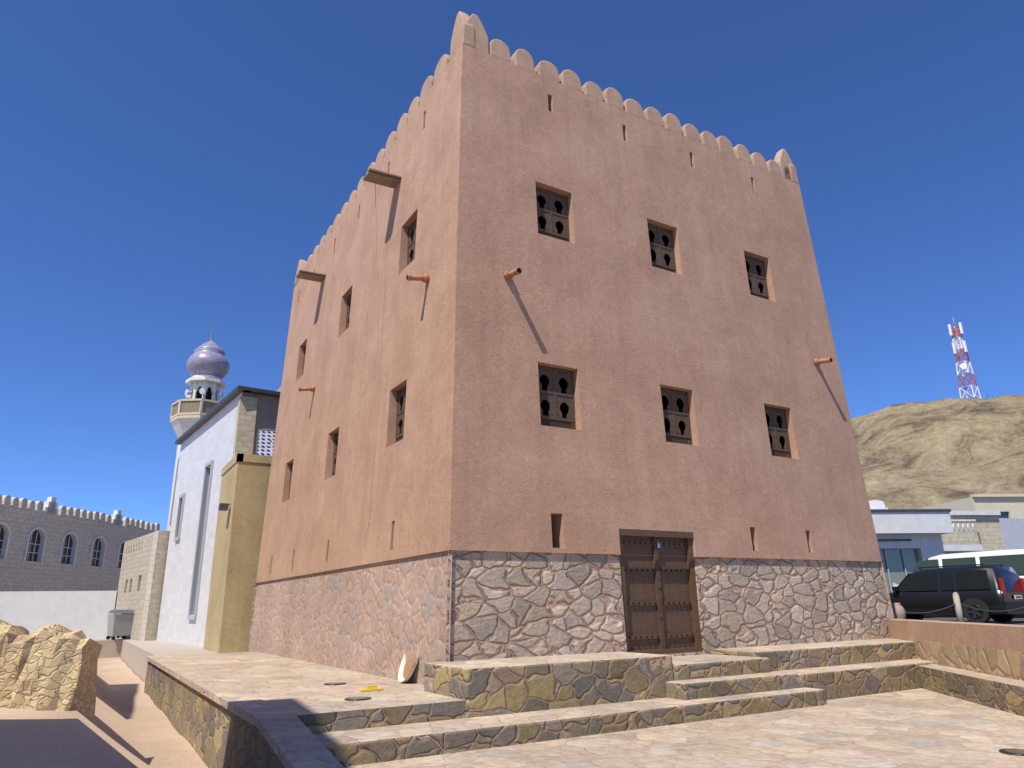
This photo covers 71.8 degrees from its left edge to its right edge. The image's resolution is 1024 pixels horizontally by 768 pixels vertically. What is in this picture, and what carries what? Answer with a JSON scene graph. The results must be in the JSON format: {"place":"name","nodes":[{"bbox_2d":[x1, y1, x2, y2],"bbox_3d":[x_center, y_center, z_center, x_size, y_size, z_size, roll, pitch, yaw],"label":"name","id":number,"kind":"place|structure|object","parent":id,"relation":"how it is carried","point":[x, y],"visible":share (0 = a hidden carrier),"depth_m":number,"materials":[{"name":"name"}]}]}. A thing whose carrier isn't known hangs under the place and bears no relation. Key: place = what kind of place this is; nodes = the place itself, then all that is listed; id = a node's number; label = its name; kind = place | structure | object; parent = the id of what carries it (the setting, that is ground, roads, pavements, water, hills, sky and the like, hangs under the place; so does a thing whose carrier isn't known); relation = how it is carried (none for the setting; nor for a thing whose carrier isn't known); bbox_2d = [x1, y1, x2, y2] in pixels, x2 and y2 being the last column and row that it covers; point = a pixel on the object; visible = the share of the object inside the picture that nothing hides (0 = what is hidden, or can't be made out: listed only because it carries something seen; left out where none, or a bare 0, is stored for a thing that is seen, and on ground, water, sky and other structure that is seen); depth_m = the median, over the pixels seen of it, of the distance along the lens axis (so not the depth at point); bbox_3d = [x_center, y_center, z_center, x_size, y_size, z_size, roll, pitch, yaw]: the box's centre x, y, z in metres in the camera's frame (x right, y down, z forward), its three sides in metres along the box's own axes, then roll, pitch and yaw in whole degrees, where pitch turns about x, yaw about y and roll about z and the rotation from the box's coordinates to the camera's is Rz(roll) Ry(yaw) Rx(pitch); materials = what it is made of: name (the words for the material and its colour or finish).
{"place":"outdoors","nodes":[
{"label":"outdoors","id":0,"kind":"place"},
{"bbox_2d":[0,657,207,767],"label":"pathway","id":1,"kind":"structure","parent":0,"point":[129,725],"depth_m":9.35,"materials":[{"name":"beige concrete"}]},
{"bbox_2d":[0,619,101,717],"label":"boulder","id":2,"kind":"object","parent":1,"relation":"on","point":[50,667],"visible":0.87,"depth_m":9.21,"materials":[{"name":"stone"}]},
{"bbox_2d":[90,638,215,681],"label":"pavement","id":3,"kind":"structure","parent":0,"point":[132,654],"depth_m":26.48,"materials":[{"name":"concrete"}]},
{"bbox_2d":[0,591,116,637],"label":"white boundary wall","id":4,"kind":"structure","parent":3,"relation":"on","point":[32,612],"depth_m":35.92,"materials":[{"name":"white paint"}]},
{"bbox_2d":[0,494,159,591],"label":"mosque hall","id":5,"kind":"object","parent":3,"relation":"on","point":[49,546],"visible":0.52,"depth_m":43.50,"materials":[{"name":"grey stone"}]},
{"bbox_2d":[106,610,133,639],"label":"wheelie bins","id":6,"kind":"object","parent":3,"relation":"on","point":[120,623],"visible":0.74,"depth_m":33.30,"materials":[{"name":"grey plastic"}]},
{"bbox_2d":[111,530,169,640],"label":"stone building","id":7,"kind":"structure","parent":3,"relation":"on","point":[141,578],"depth_m":33.07,"materials":[{"name":"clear stone"}]},
{"bbox_2d":[167,323,229,530],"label":"minaret","id":8,"kind":"object","parent":3,"relation":"on","point":[207,365],"visible":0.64,"depth_m":46.97,"materials":[{"name":"white paint"}]},
{"bbox_2d":[156,393,241,646],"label":"white building wall","id":9,"kind":"structure","parent":3,"relation":"on","point":[212,438],"depth_m":29.02,"materials":[{"name":"white paint"}]},
{"bbox_2d":[174,385,280,619],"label":"building trim","id":10,"kind":"structure","parent":3,"relation":"on","point":[257,408],"depth_m":26.66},
{"bbox_2d":[203,453,271,652],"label":"tan pillar","id":11,"kind":"structure","parent":3,"relation":"on","point":[243,492],"depth_m":22.32,"materials":[{"name":"yellow paint"}]},
{"bbox_2d":[218,429,275,510],"bbox_3d":[-8.565,2.792,23.421,1.864,2.824,0.564,6,-19,-21],"label":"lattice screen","id":12,"kind":"object","parent":11,"relation":"attached to","point":[265,442],"visible":0.52,"depth_m":23.77,"materials":[{"name":"grey metal"}]},
{"bbox_2d":[0,0,1023,530],"label":"sky","id":13,"kind":"structure","parent":0,"point":[169,169],"materials":[{"name":"blue"}]},
{"bbox_2d":[256,43,881,582],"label":"tower house mud walls","id":14,"kind":"structure","parent":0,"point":[466,341],"depth_m":14.28,"materials":[{"name":"paint"}]},
{"bbox_2d":[288,464,292,499],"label":"window shutter","id":15,"kind":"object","parent":14,"relation":"attached to","point":[290,478],"depth_m":20.68,"materials":[{"name":"brown wood"}]},
{"bbox_2d":[302,346,305,374],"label":"window shutter","id":16,"kind":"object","parent":14,"relation":"attached to","point":[304,358],"depth_m":21.87,"materials":[{"name":"brown wood"}]},
{"bbox_2d":[332,432,338,475],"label":"window shutter","id":17,"kind":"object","parent":14,"relation":"attached to","point":[335,452],"depth_m":17.20,"materials":[{"name":"brown wood"}]},
{"bbox_2d":[346,293,351,328],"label":"window shutter","id":18,"kind":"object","parent":14,"relation":"attached to","point":[348,311],"depth_m":18.39,"materials":[{"name":"brown wood"}]},
{"bbox_2d":[296,168,401,281],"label":"wooden roof spouts","id":19,"kind":"object","parent":14,"relation":"attached to","point":[382,178],"visible":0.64,"depth_m":15.85,"materials":[{"name":"brown wood"}]},
{"bbox_2d":[395,386,405,442],"bbox_3d":[-2.047,0.584,13.572,0.036,1.120,0.860,9,-20,-29],"label":"window shutter","id":20,"kind":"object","parent":14,"relation":"attached to","point":[400,413],"depth_m":13.77,"materials":[{"name":"brown wood"}]},
{"bbox_2d":[407,219,416,265],"bbox_3d":[-2.002,-2.927,14.744,0.036,1.120,0.860,9,-20,-29],"label":"window shutter","id":21,"kind":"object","parent":14,"relation":"attached to","point":[411,243],"depth_m":14.96,"materials":[{"name":"brown wood"}]},
{"bbox_2d":[294,11,798,287],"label":"battlements","id":22,"kind":"object","parent":14,"relation":"on","point":[469,31],"visible":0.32,"depth_m":16.03,"materials":[{"name":"brown paint"}]},
{"bbox_2d":[536,187,569,241],"bbox_3d":[0.759,-3.300,13.945,0.860,1.120,0.036,9,-20,-29],"label":"window shutter","id":23,"kind":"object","parent":14,"relation":"attached to","point":[549,214],"depth_m":13.99,"materials":[{"name":"brown wood"}]},
{"bbox_2d":[538,366,575,429],"bbox_3d":[0.758,0.259,12.629,0.860,1.120,0.036,9,-20,-29],"label":"window shutter","id":24,"kind":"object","parent":14,"relation":"attached to","point":[553,396],"depth_m":12.66,"materials":[{"name":"brown wood"}]},
{"bbox_2d":[299,267,832,391],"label":"drain spouts","id":25,"kind":"object","parent":14,"relation":"attached to","point":[508,275],"visible":0.97,"depth_m":13.17,"materials":[{"name":"brown wood"}]},
{"bbox_2d":[537,195,777,455],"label":"window openings","id":26,"kind":"object","parent":14,"relation":"attached to","point":[545,405],"depth_m":14.65,"materials":[{"name":"black"}]},
{"bbox_2d":[647,223,675,272],"bbox_3d":[3.194,-2.906,15.332,0.860,1.120,0.036,9,-20,-29],"label":"window shutter","id":27,"kind":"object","parent":14,"relation":"attached to","point":[659,248],"depth_m":15.39,"materials":[{"name":"brown wood"}]},
{"bbox_2d":[660,388,692,444],"bbox_3d":[3.202,0.655,14.021,0.860,1.120,0.036,9,-20,-29],"label":"window shutter","id":28,"kind":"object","parent":14,"relation":"attached to","point":[673,415],"depth_m":14.07,"materials":[{"name":"brown wood"}]},
{"bbox_2d":[744,255,768,299],"bbox_3d":[5.741,-2.494,16.783,0.860,1.120,0.036,9,-20,-29],"label":"window shutter","id":29,"kind":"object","parent":14,"relation":"attached to","point":[754,278],"depth_m":16.85,"materials":[{"name":"brown wood"}]},
{"bbox_2d":[764,407,791,457],"bbox_3d":[5.749,1.067,15.472,0.860,1.120,0.036,9,-20,-29],"label":"window shutter","id":30,"kind":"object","parent":14,"relation":"attached to","point":[775,432],"depth_m":15.53,"materials":[{"name":"brown wood"}]},
{"bbox_2d":[344,688,1023,767],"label":"forecourt paving","id":31,"kind":"structure","parent":0,"point":[919,728],"depth_m":7.99,"materials":[{"name":"stone"}]},
{"bbox_2d":[314,638,933,766],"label":"forecourt steps","id":32,"kind":"structure","parent":31,"relation":"on","point":[517,701],"depth_m":9.75,"materials":[{"name":"stone"}]},
{"bbox_2d":[324,682,1023,755],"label":"ground light covers","id":33,"kind":"object","parent":31,"relation":"on","point":[1017,752],"visible":0.7,"depth_m":8.91,"materials":[{"name":"grey"}]},
{"bbox_2d":[851,395,1023,508],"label":"rocky hill","id":34,"kind":"structure","parent":0,"point":[914,455],"depth_m":95.69,"materials":[{"name":"beige stone"}]},
{"bbox_2d":[948,319,981,398],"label":"telecom mast","id":35,"kind":"object","parent":34,"relation":"on","point":[960,350],"visible":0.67,"depth_m":131.14,"materials":[{"name":"red"}]},
{"bbox_2d":[923,614,1023,624],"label":"road","id":36,"kind":"structure","parent":0,"point":[1017,619],"depth_m":24.14,"materials":[{"name":"grey asphalt"}]},
{"bbox_2d":[891,603,905,618],"bbox_3d":[9.649,5.827,17.739,0.422,0.651,0.422,9,-20,-29],"label":"clay urn","id":37,"kind":"object","parent":36,"relation":"on","point":[899,611],"visible":0.47,"depth_m":17.61,"materials":[{"name":"beige ceramic"}]},
{"bbox_2d":[869,500,953,591],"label":"building","id":38,"kind":"structure","parent":36,"relation":"on","point":[907,539],"depth_m":30.88,"materials":[{"name":"grey paint"}]},
{"bbox_2d":[887,619,1023,716],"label":"boundary wall","id":39,"kind":"structure","parent":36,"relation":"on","point":[980,663],"depth_m":11.36,"materials":[{"name":"stone"}]},
{"bbox_2d":[889,564,1023,622],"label":"black suv","id":40,"kind":"object","parent":36,"relation":"on","point":[990,587],"visible":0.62,"depth_m":21.51,"materials":[{"name":"black paint"}]},
{"bbox_2d":[892,592,1023,621],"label":"bollards with rope","id":41,"kind":"object","parent":36,"relation":"on","point":[957,604],"visible":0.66,"depth_m":17.95,"materials":[{"name":"fabric"}]},
{"bbox_2d":[893,549,1023,586],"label":"white van","id":42,"kind":"object","parent":36,"relation":"on","point":[1013,559],"visible":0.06,"depth_m":24.23,"materials":[{"name":"white paint"}]},
{"bbox_2d":[917,494,1023,518],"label":"building","id":43,"kind":"structure","parent":36,"relation":"on","point":[1009,505],"depth_m":62.72,"materials":[{"name":"beige paint"}]},
{"bbox_2d":[941,511,1005,553],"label":"stone building","id":44,"kind":"structure","parent":36,"relation":"on","point":[976,531],"depth_m":36.54,"materials":[{"name":"beige stone"}]},
{"bbox_2d":[999,518,1023,549],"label":"light grey house","id":45,"kind":"structure","parent":36,"relation":"on","point":[1012,529],"depth_m":39.78,"materials":[{"name":"white paint"}]},
{"label":"ground","id":46,"kind":"structure","parent":0,"visible":0},
{"bbox_2d":[144,655,343,767],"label":"retaining wall","id":47,"kind":"structure","parent":46,"relation":"on","point":[215,723],"depth_m":9.14,"materials":[{"name":"stone"}]},
{"bbox_2d":[165,652,465,733],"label":"terrace","id":48,"kind":"structure","parent":46,"relation":"on","point":[306,696],"depth_m":9.86,"materials":[{"name":"stone"}]},
{"bbox_2d":[358,645,418,691],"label":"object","id":49,"kind":"object","parent":48,"relation":"on","point":[406,670],"visible":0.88,"depth_m":10.97,"materials":[{"name":"beige"}]},
{"bbox_2d":[248,550,893,684],"bbox_3d":[0.227,6.077,18.355,10.807,2.220,13.687,9,-20,-29],"label":"stone wall base","id":50,"kind":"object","parent":48,"relation":"on","point":[381,619],"visible":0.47,"depth_m":12.73,"materials":[{"name":"grey stone"}]},
{"bbox_2d":[619,529,702,653],"bbox_3d":[2.576,3.644,12.475,1.880,2.090,0.190,9,-20,-29],"label":"wooden door","id":51,"kind":"structure","parent":50,"relation":"in","point":[660,602],"depth_m":12.49,"materials":[{"name":"brown wood"}]}
]}

